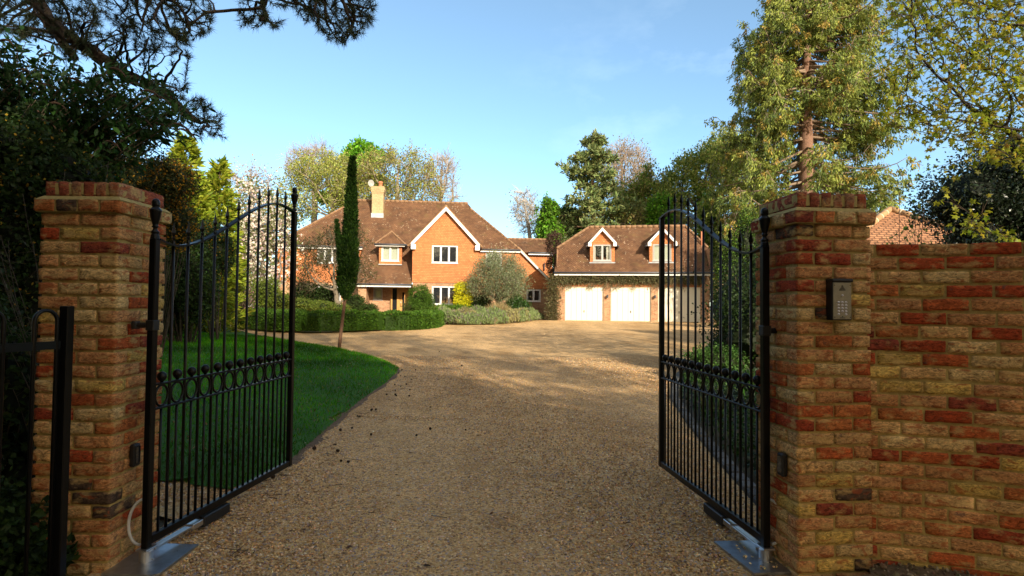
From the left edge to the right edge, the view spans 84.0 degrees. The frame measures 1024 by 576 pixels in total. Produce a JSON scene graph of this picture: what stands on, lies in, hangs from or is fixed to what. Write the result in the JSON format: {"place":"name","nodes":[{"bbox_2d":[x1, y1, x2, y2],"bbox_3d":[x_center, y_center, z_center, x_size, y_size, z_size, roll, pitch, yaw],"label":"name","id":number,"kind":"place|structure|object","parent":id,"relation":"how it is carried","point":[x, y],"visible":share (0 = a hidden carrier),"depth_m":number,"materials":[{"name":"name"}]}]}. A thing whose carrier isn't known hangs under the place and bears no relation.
{"place":"outdoors","nodes":[
{"label":"outdoors","id":0,"kind":"place"},
{"bbox_2d":[157,328,395,488],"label":"lawn","id":1,"kind":"structure","parent":0,"point":[299,443],"depth_m":7.06,"materials":[{"name":"green plant"}]},
{"bbox_2d":[171,347,397,462],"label":"fallen leaves","id":2,"kind":"object","parent":1,"relation":"on","point":[299,393],"visible":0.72,"depth_m":8.43,"materials":[{"name":"brown plant"}]},
{"bbox_2d":[334,155,360,347],"bbox_3d":[-4.646,-1.021,16.002,0.804,5.511,0.730,1,-2,0],"label":"italian cypress","id":3,"kind":"object","parent":1,"relation":"on","point":[347,247],"visible":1,"depth_m":15.88,"materials":[{"name":"green plant"}]},
{"bbox_2d":[289,367,399,466],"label":"bare earth","id":4,"kind":"structure","parent":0,"point":[296,459],"depth_m":6.73,"materials":[{"name":"brown soil"}]},
{"bbox_2d":[3,313,757,527],"bbox_3d":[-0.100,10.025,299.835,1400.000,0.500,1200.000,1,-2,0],"label":"ground","id":5,"kind":"structure","parent":0,"point":[161,521],"depth_m":6.38,"materials":[{"name":"brown soil"}]},
{"bbox_2d":[0,268,39,519],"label":"ivy bank","id":6,"kind":"structure","parent":5,"relation":"on","point":[14,438],"depth_m":3.77,"materials":[{"name":"green plant"}]},
{"bbox_2d":[0,459,81,575],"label":"ivy bank","id":7,"kind":"structure","parent":5,"relation":"on","point":[12,526],"depth_m":2.94,"materials":[{"name":"green plant"}]},
{"bbox_2d":[0,99,133,463],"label":"ivy bank","id":8,"kind":"structure","parent":5,"relation":"on","point":[32,161],"depth_m":4.98,"materials":[{"name":"green plant"}]},
{"bbox_2d":[0,157,168,480],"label":"dry twigs","id":9,"kind":"object","parent":5,"relation":"on","point":[11,295],"visible":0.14,"depth_m":3.76,"materials":[{"name":"brown plant"}]},
{"bbox_2d":[31,181,171,575],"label":"brick pillar","id":10,"kind":"structure","parent":5,"relation":"on","point":[94,257],"depth_m":3.19,"materials":[{"name":"brown brick"}]},
{"bbox_2d":[129,443,140,466],"bbox_3d":[-2.201,0.975,3.322,0.037,0.130,0.060,1,-2,0],"label":"sensor","id":11,"kind":"object","parent":10,"relation":"attached to","point":[134,454],"visible":1,"depth_m":3.30,"materials":[{"name":"black plastic"}]},
{"bbox_2d":[0,25,216,183],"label":"buddleia","id":12,"kind":"object","parent":5,"relation":"on","point":[127,131],"visible":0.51,"depth_m":5.74,"materials":[{"name":"green plant"}]},
{"bbox_2d":[111,148,212,358],"bbox_3d":[-7.118,-0.587,10.976,2.347,4.532,1.868,1,-2,0],"label":"berberis","id":13,"kind":"object","parent":5,"relation":"on","point":[172,183],"visible":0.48,"depth_m":10.87,"materials":[{"name":"green plant"}]},
{"bbox_2d":[0,0,378,143],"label":"scots pine","id":14,"kind":"object","parent":5,"relation":"on","point":[70,41],"visible":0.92,"depth_m":7.04,"materials":[{"name":"green plant"}]},
{"bbox_2d":[162,201,223,342],"bbox_3d":[-8.772,-0.377,15.054,2.416,4.221,1.767,1,-2,0],"label":"laurel shrub","id":15,"kind":"object","parent":5,"relation":"on","point":[179,304],"visible":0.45,"depth_m":14.81,"materials":[{"name":"green plant"}]},
{"bbox_2d":[165,130,255,332],"bbox_3d":[-11.955,-1.925,20.607,4.628,7.485,4.291,1,-2,0],"label":"golden conifer","id":16,"kind":"object","parent":5,"relation":"on","point":[216,198],"visible":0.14,"depth_m":20.82,"materials":[{"name":"green plant"}]},
{"bbox_2d":[196,217,240,339],"bbox_3d":[-8.987,-0.200,16.938,1.633,3.885,1.348,1,-2,0],"label":"berberis","id":17,"kind":"object","parent":5,"relation":"on","point":[220,244],"visible":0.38,"depth_m":16.91,"materials":[{"name":"green plant"}]},
{"bbox_2d":[229,282,255,325],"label":"azalea","id":18,"kind":"object","parent":5,"relation":"on","point":[243,304],"visible":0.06,"depth_m":24.94,"materials":[{"name":"pink plant"}]},
{"bbox_2d":[228,154,284,307],"bbox_3d":[-16.675,-3.371,36.119,4.385,10.631,4.334,2,-2,-44],"label":"bare tree","id":19,"kind":"object","parent":5,"relation":"on","point":[250,171],"visible":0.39,"depth_m":35.97,"materials":[{"name":"white plant"}]},
{"bbox_2d":[221,174,307,300],"bbox_3d":[-12.952,-1.973,29.030,5.007,7.689,4.378,1,-2,0],"label":"magnolia tree","id":20,"kind":"object","parent":5,"relation":"on","point":[252,191],"visible":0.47,"depth_m":28.58,"materials":[{"name":"white plant"}]},
{"bbox_2d":[253,244,277,275],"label":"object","id":21,"kind":"object","parent":5,"relation":"on","point":[269,261],"depth_m":76.27,"materials":[{"name":"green plant"}]},
{"bbox_2d":[248,273,295,309],"bbox_3d":[-11.464,0.550,26.998,2.300,2.633,1.826,1,-2,0],"label":"yellow green shrub","id":22,"kind":"object","parent":5,"relation":"on","point":[261,297],"visible":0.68,"depth_m":26.66,"materials":[{"name":"green plant"}]},
{"bbox_2d":[230,307,384,332],"bbox_3d":[-10.864,1.333,25.825,11.073,1.002,4.129,-1,-2,36],"label":"box hedge","id":23,"kind":"object","parent":5,"relation":"on","point":[329,320],"visible":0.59,"depth_m":22.70,"materials":[{"name":"green plant"}]},
{"bbox_2d":[273,133,343,222],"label":"bare tree","id":24,"kind":"object","parent":5,"relation":"on","point":[314,146],"visible":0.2,"depth_m":71.23,"materials":[{"name":"white plant"}]},
{"bbox_2d":[288,278,339,302],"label":"rhododendron","id":25,"kind":"object","parent":5,"relation":"on","point":[321,292],"visible":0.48,"depth_m":33.54,"materials":[{"name":"green plant"}]},
{"bbox_2d":[295,296,351,313],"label":"mound shrub","id":26,"kind":"object","parent":5,"relation":"on","point":[310,305],"visible":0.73,"depth_m":31.60,"materials":[{"name":"green plant"}]},
{"bbox_2d":[271,145,395,224],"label":"broadleaf tree","id":27,"kind":"object","parent":5,"relation":"on","point":[326,172],"visible":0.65,"depth_m":60.61,"materials":[{"name":"green plant"}]},
{"bbox_2d":[296,221,380,304],"bbox_3d":[-10.278,-1.120,33.039,5.148,6.177,4.187,1,-2,0],"label":"bronze leaved tree","id":28,"kind":"object","parent":5,"relation":"on","point":[309,264],"visible":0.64,"depth_m":32.84,"materials":[{"name":"brown plant"}]},
{"bbox_2d":[316,134,385,208],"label":"broadleaf tree","id":29,"kind":"object","parent":5,"relation":"on","point":[358,146],"visible":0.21,"depth_m":65.09,"materials":[{"name":"green plant"}]},
{"bbox_2d":[342,293,378,310],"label":"evergreen shrub","id":30,"kind":"object","parent":5,"relation":"on","point":[358,303],"visible":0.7,"depth_m":33.69,"materials":[{"name":"green plant"}]},
{"bbox_2d":[341,141,451,206],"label":"broadleaf tree","id":31,"kind":"object","parent":5,"relation":"on","point":[391,158],"visible":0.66,"depth_m":59.03,"materials":[{"name":"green plant"}]},
{"bbox_2d":[248,180,552,318],"label":"house","id":32,"kind":"structure","parent":5,"relation":"on","point":[435,245],"depth_m":41.08,"materials":[{"name":"brick"}]},
{"bbox_2d":[317,249,336,263],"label":"window","id":33,"kind":"structure","parent":32,"relation":"in","point":[332,259],"depth_m":41.26,"materials":[{"name":"white glass"}]},
{"bbox_2d":[373,287,382,299],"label":"window","id":34,"kind":"structure","parent":32,"relation":"in","point":[377,291],"depth_m":41.08,"materials":[{"name":"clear glass"}]},
{"bbox_2d":[381,246,398,261],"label":"window","id":35,"kind":"structure","parent":32,"relation":"in","point":[389,253],"depth_m":40.36,"materials":[{"name":"white glass"}]},
{"bbox_2d":[391,287,412,310],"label":"front door","id":36,"kind":"structure","parent":32,"relation":"in","point":[399,295],"depth_m":40.98,"materials":[{"name":"brown wood"}]},
{"bbox_2d":[432,286,454,304],"bbox_3d":[-4.687,0.521,39.698,1.800,1.280,0.085,1,-2,-6],"label":"window","id":37,"kind":"structure","parent":32,"relation":"in","point":[442,294],"depth_m":39.68,"materials":[{"name":"clear glass"}]},
{"bbox_2d":[432,245,457,263],"bbox_3d":[-4.686,-2.328,39.693,1.870,1.265,0.155,1,-2,-6],"label":"window","id":38,"kind":"structure","parent":32,"relation":"in","point":[440,254],"depth_m":39.72,"materials":[{"name":"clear glass"}]},
{"bbox_2d":[526,289,540,301],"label":"window","id":39,"kind":"structure","parent":32,"relation":"in","point":[535,295],"depth_m":42.82,"materials":[{"name":"clear glass"}]},
{"bbox_2d":[382,309,444,330],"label":"box hedge","id":40,"kind":"object","parent":5,"relation":"on","point":[396,320],"visible":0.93,"depth_m":25.07,"materials":[{"name":"green plant"}]},
{"bbox_2d":[406,283,436,311],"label":"clipped shrub","id":41,"kind":"object","parent":5,"relation":"on","point":[421,298],"visible":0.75,"depth_m":36.74,"materials":[{"name":"green plant"}]},
{"bbox_2d":[416,144,464,201],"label":"bare tree","id":42,"kind":"object","parent":5,"relation":"on","point":[447,169],"visible":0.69,"depth_m":61.82,"materials":[{"name":"white plant"}]},
{"bbox_2d":[427,302,471,309],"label":"hedge","id":43,"kind":"object","parent":5,"relation":"on","point":[455,306],"visible":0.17,"depth_m":36.66,"materials":[{"name":"green plant"}]},
{"bbox_2d":[451,281,473,306],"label":"golden shrub","id":44,"kind":"object","parent":5,"relation":"on","point":[461,297],"visible":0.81,"depth_m":37.20,"materials":[{"name":"yellow plant"}]},
{"bbox_2d":[470,293,493,308],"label":"dark shrub","id":45,"kind":"object","parent":5,"relation":"on","point":[479,302],"visible":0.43,"depth_m":37.18,"materials":[{"name":"green plant"}]},
{"bbox_2d":[484,301,510,310],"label":"ornamental grass","id":46,"kind":"object","parent":5,"relation":"on","point":[502,306],"depth_m":33.99,"materials":[{"name":"beige plant"}]},
{"bbox_2d":[461,245,534,305],"bbox_3d":[-0.922,-0.401,36.781,4.974,5.032,4.216,1,-2,0],"label":"olive tree","id":47,"kind":"object","parent":5,"relation":"on","point":[507,277],"visible":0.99,"depth_m":36.25,"materials":[{"name":"green plant"}]},
{"bbox_2d":[499,294,532,308],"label":"evergreen shrub","id":48,"kind":"object","parent":5,"relation":"on","point":[516,302],"visible":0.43,"depth_m":36.60,"materials":[{"name":"green plant"}]},
{"bbox_2d":[505,184,541,237],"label":"birch tree","id":49,"kind":"object","parent":5,"relation":"on","point":[527,221],"visible":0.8,"depth_m":55.87,"materials":[{"name":"white plant"}]},
{"bbox_2d":[530,191,565,264],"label":"ivy clad tree","id":50,"kind":"object","parent":5,"relation":"on","point":[546,220],"visible":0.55,"depth_m":51.58,"materials":[{"name":"green plant"}]},
{"bbox_2d":[542,228,563,311],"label":"tree","id":51,"kind":"object","parent":5,"relation":"on","point":[551,236],"visible":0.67,"depth_m":41.89,"materials":[{"name":"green plant"}]},
{"bbox_2d":[557,204,583,234],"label":"ivy clad tree","id":52,"kind":"object","parent":5,"relation":"on","point":[579,229],"visible":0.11,"depth_m":53.48,"materials":[{"name":"green plant"}]},
{"bbox_2d":[555,128,646,242],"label":"pine tree","id":53,"kind":"object","parent":5,"relation":"on","point":[593,157],"visible":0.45,"depth_m":51.34,"materials":[{"name":"green plant"}]},
{"bbox_2d":[601,133,658,200],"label":"bare tree","id":54,"kind":"object","parent":5,"relation":"on","point":[625,155],"visible":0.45,"depth_m":64.94,"materials":[{"name":"pink plant"}]},
{"bbox_2d":[554,224,713,322],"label":"garage","id":55,"kind":"structure","parent":5,"relation":"on","point":[613,250],"depth_m":36.90,"materials":[{"name":"brick"}]},
{"bbox_2d":[565,286,603,320],"bbox_3d":[4.698,1.167,37.020,2.480,2.520,0.160,0,-2,9],"label":"garage door","id":56,"kind":"structure","parent":55,"relation":"in","point":[581,304],"depth_m":37.00,"materials":[{"name":"beige paint"}]},
{"bbox_2d":[593,244,611,261],"bbox_3d":[5.953,-2.286,37.483,1.260,1.125,0.498,0,-2,9],"label":"window","id":57,"kind":"structure","parent":55,"relation":"in","point":[598,250],"depth_m":37.40,"materials":[{"name":"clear glass"}]},
{"bbox_2d":[541,272,705,319],"bbox_3d":[7.034,0.631,36.376,10.396,3.286,0.555,0,-2,9],"label":"wisteria","id":58,"kind":"object","parent":55,"relation":"attached to","point":[553,281],"visible":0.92,"depth_m":36.72,"materials":[{"name":"green plant"}]},
{"bbox_2d":[611,287,650,321],"bbox_3d":[7.629,1.183,36.556,2.520,2.520,0.160,0,-2,9],"label":"garage door","id":59,"kind":"structure","parent":55,"relation":"in","point":[627,304],"depth_m":36.54,"materials":[{"name":"beige paint"}]},
{"bbox_2d":[652,244,671,261],"bbox_3d":[9.692,-2.271,36.735,1.260,1.125,0.188,0,-2,9],"label":"window","id":60,"kind":"structure","parent":55,"relation":"in","point":[655,246],"depth_m":36.78,"materials":[{"name":"white glass"}]},
{"bbox_2d":[658,287,699,321],"bbox_3d":[10.592,1.199,36.087,2.580,2.520,0.160,0,-2,9],"label":"garage door","id":61,"kind":"structure","parent":55,"relation":"in","point":[691,289],"depth_m":36.04,"materials":[{"name":"beige paint"}]},
{"bbox_2d":[617,158,681,224],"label":"broadleaf tree","id":62,"kind":"object","parent":5,"relation":"on","point":[640,189],"visible":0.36,"depth_m":56.96,"materials":[{"name":"green plant"}]},
{"bbox_2d":[598,200,700,231],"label":"thicket","id":63,"kind":"object","parent":5,"relation":"on","point":[638,218],"visible":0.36,"depth_m":50.91,"materials":[{"name":"green plant"}]},
{"bbox_2d":[643,189,677,224],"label":"ivy clad tree","id":64,"kind":"object","parent":5,"relation":"on","point":[656,208],"visible":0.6,"depth_m":49.55,"materials":[{"name":"green plant"}]},
{"bbox_2d":[644,133,744,230],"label":"broadleaf tree","id":65,"kind":"object","parent":5,"relation":"on","point":[692,161],"visible":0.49,"depth_m":54.11,"materials":[{"name":"green plant"}]},
{"bbox_2d":[670,337,755,504],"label":"kerb","id":66,"kind":"structure","parent":5,"relation":"on","point":[737,473],"depth_m":5.41,"materials":[{"name":"stone"}]},
{"bbox_2d":[697,393,728,420],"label":"strap leaf plant","id":67,"kind":"object","parent":5,"relation":"on","point":[713,405],"visible":0.28,"depth_m":7.15,"materials":[{"name":"green plant"}]},
{"bbox_2d":[671,336,755,381],"bbox_3d":[3.817,1.330,10.632,1.543,0.848,1.372,1,-2,0],"label":"shrub","id":68,"kind":"object","parent":5,"relation":"on","point":[725,358],"visible":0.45,"depth_m":10.42,"materials":[{"name":"green plant"}]},
{"bbox_2d":[692,185,737,301],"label":"ivy clad tree","id":69,"kind":"object","parent":5,"relation":"on","point":[707,223],"visible":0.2,"depth_m":46.41,"materials":[{"name":"green plant"}]},
{"bbox_2d":[679,339,758,477],"bbox_3d":[6.450,1.595,14.412,3.260,0.838,22.425,0,-2,23],"label":"ground cover","id":70,"kind":"object","parent":5,"relation":"on","point":[734,390],"visible":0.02,"depth_m":6.81,"materials":[{"name":"green plant"}]},
{"bbox_2d":[683,252,757,372],"bbox_3d":[4.786,0.433,11.402,2.416,2.740,3.081,1,-2,0],"label":"dark shrub","id":71,"kind":"object","parent":5,"relation":"on","point":[735,312],"visible":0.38,"depth_m":10.84,"materials":[{"name":"green plant"}]},
{"bbox_2d":[704,124,768,226],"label":"broadleaf tree","id":72,"kind":"object","parent":5,"relation":"on","point":[722,134],"visible":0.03,"depth_m":59.67,"materials":[{"name":"green plant"}]},
{"bbox_2d":[713,201,761,292],"bbox_3d":[13.818,-1.433,33.021,4.439,7.305,2.487,1,-2,0],"label":"evergreen shrub","id":73,"kind":"object","parent":5,"relation":"on","point":[744,229],"visible":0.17,"depth_m":32.76,"materials":[{"name":"green plant"}]},
{"bbox_2d":[734,366,757,406],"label":"strap leaf plant","id":74,"kind":"object","parent":5,"relation":"on","point":[746,389],"visible":0.19,"depth_m":8.01,"materials":[{"name":"green plant"}]},
{"bbox_2d":[742,244,757,280],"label":"evergreen shrub","id":75,"kind":"object","parent":5,"relation":"on","point":[754,257],"visible":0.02,"depth_m":20.17,"materials":[{"name":"green plant"}]},
{"bbox_2d":[750,192,876,575],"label":"brick pillar","id":76,"kind":"structure","parent":5,"relation":"on","point":[821,438],"depth_m":3.19,"materials":[{"name":"brown brick"}]},
{"bbox_2d":[777,452,786,476],"bbox_3d":[1.548,1.011,3.260,0.037,0.130,0.060,1,-2,-6],"label":"sensor","id":77,"kind":"object","parent":76,"relation":"attached to","point":[782,464],"visible":1,"depth_m":3.24,"materials":[{"name":"black plastic"}]},
{"bbox_2d":[826,279,852,319],"bbox_3d":[1.819,0.064,3.162,0.122,0.230,0.066,1,-2,-6],"label":"intercom","id":78,"kind":"object","parent":76,"relation":"attached to","point":[838,299],"visible":1,"depth_m":3.14,"materials":[{"name":"silver plastic"}]},
{"bbox_2d":[699,0,927,318],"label":"giant cedar","id":79,"kind":"object","parent":5,"relation":"on","point":[836,90],"visible":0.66,"depth_m":38.42,"materials":[{"name":"green plant"}]},
{"bbox_2d":[882,187,931,244],"bbox_3d":[3.631,0.396,5.179,0.797,2.584,0.522,1,-2,-22],"label":"wall shrub","id":80,"kind":"object","parent":5,"relation":"on","point":[905,228],"visible":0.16,"depth_m":5.14,"materials":[{"name":"green plant"}]},
{"bbox_2d":[866,206,951,244],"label":"outbuilding","id":81,"kind":"structure","parent":5,"relation":"on","point":[883,228],"depth_m":17.44,"materials":[{"name":"brick"}]},
{"bbox_2d":[862,0,1023,242],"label":"maple tree","id":82,"kind":"object","parent":5,"relation":"on","point":[987,122],"visible":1,"depth_m":7.94,"materials":[{"name":"green plant"}]},
{"bbox_2d":[867,242,1023,575],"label":"brick wall","id":83,"kind":"structure","parent":5,"relation":"on","point":[946,376],"depth_m":3.15,"materials":[{"name":"brown brick"}]},
{"bbox_2d":[889,116,1023,243],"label":"holly tree","id":84,"kind":"object","parent":5,"relation":"on","point":[1005,201],"visible":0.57,"depth_m":12.67,"materials":[{"name":"green plant"}]},
{"bbox_2d":[2,320,791,575],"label":"driveway","id":85,"kind":"structure","parent":0,"point":[583,340],"depth_m":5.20,"materials":[{"name":"beige gravel"}]},
{"bbox_2d":[0,306,73,575],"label":"metal railing","id":86,"kind":"object","parent":85,"relation":"on","point":[61,344],"visible":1,"depth_m":2.84,"materials":[{"name":"black metal"}]},
{"bbox_2d":[101,543,197,575],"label":"metal plate","id":87,"kind":"object","parent":85,"relation":"on","point":[167,556],"visible":0.87,"depth_m":3.22,"materials":[{"name":"metal"}]},
{"bbox_2d":[127,186,297,563],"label":"iron gate","id":88,"kind":"structure","parent":87,"relation":"on","point":[209,512],"depth_m":3.81,"materials":[{"name":"black metal"}]},
{"bbox_2d":[400,301,412,310],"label":"rose bush","id":89,"kind":"object","parent":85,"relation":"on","point":[407,305],"visible":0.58,"depth_m":36.44,"materials":[{"name":"green plant"}]},
{"bbox_2d":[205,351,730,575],"bbox_3d":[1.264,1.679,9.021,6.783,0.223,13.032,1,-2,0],"label":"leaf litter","id":90,"kind":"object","parent":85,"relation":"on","point":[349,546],"visible":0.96,"depth_m":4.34,"materials":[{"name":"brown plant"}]},
{"bbox_2d":[437,304,544,324],"bbox_3d":[-0.073,1.577,35.569,4.465,1.105,13.933,0,-2,31],"label":"lavender bed","id":91,"kind":"object","parent":85,"relation":"on","point":[477,314],"visible":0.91,"depth_m":30.95,"materials":[{"name":"green plant"}]},
{"bbox_2d":[714,540,791,575],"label":"metal plate","id":92,"kind":"object","parent":85,"relation":"on","point":[732,549],"visible":0.79,"depth_m":3.34,"materials":[{"name":"metal"}]},
{"bbox_2d":[658,193,776,561],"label":"iron gate","id":93,"kind":"structure","parent":92,"relation":"on","point":[720,512],"depth_m":3.93,"materials":[{"name":"black metal"}]},
{"bbox_2d":[736,543,777,569],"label":"stray stones","id":94,"kind":"object","parent":92,"relation":"on","point":[759,558],"visible":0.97,"depth_m":3.30,"materials":[{"name":"beige stone"}]},
{"bbox_2d":[862,565,966,575],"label":"soil","id":95,"kind":"structure","parent":85,"relation":"on","point":[880,571],"depth_m":3.12,"materials":[{"name":"brown soil"}]},
{"bbox_2d":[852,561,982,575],"bbox_3d":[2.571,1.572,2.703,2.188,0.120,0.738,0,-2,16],"label":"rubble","id":96,"kind":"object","parent":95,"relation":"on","point":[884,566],"visible":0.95,"depth_m":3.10,"materials":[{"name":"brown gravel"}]},
{"bbox_2d":[0,0,1023,283],"label":"sky","id":97,"kind":"structure","parent":0,"point":[513,88],"materials":[{"name":"blue"}]}
]}

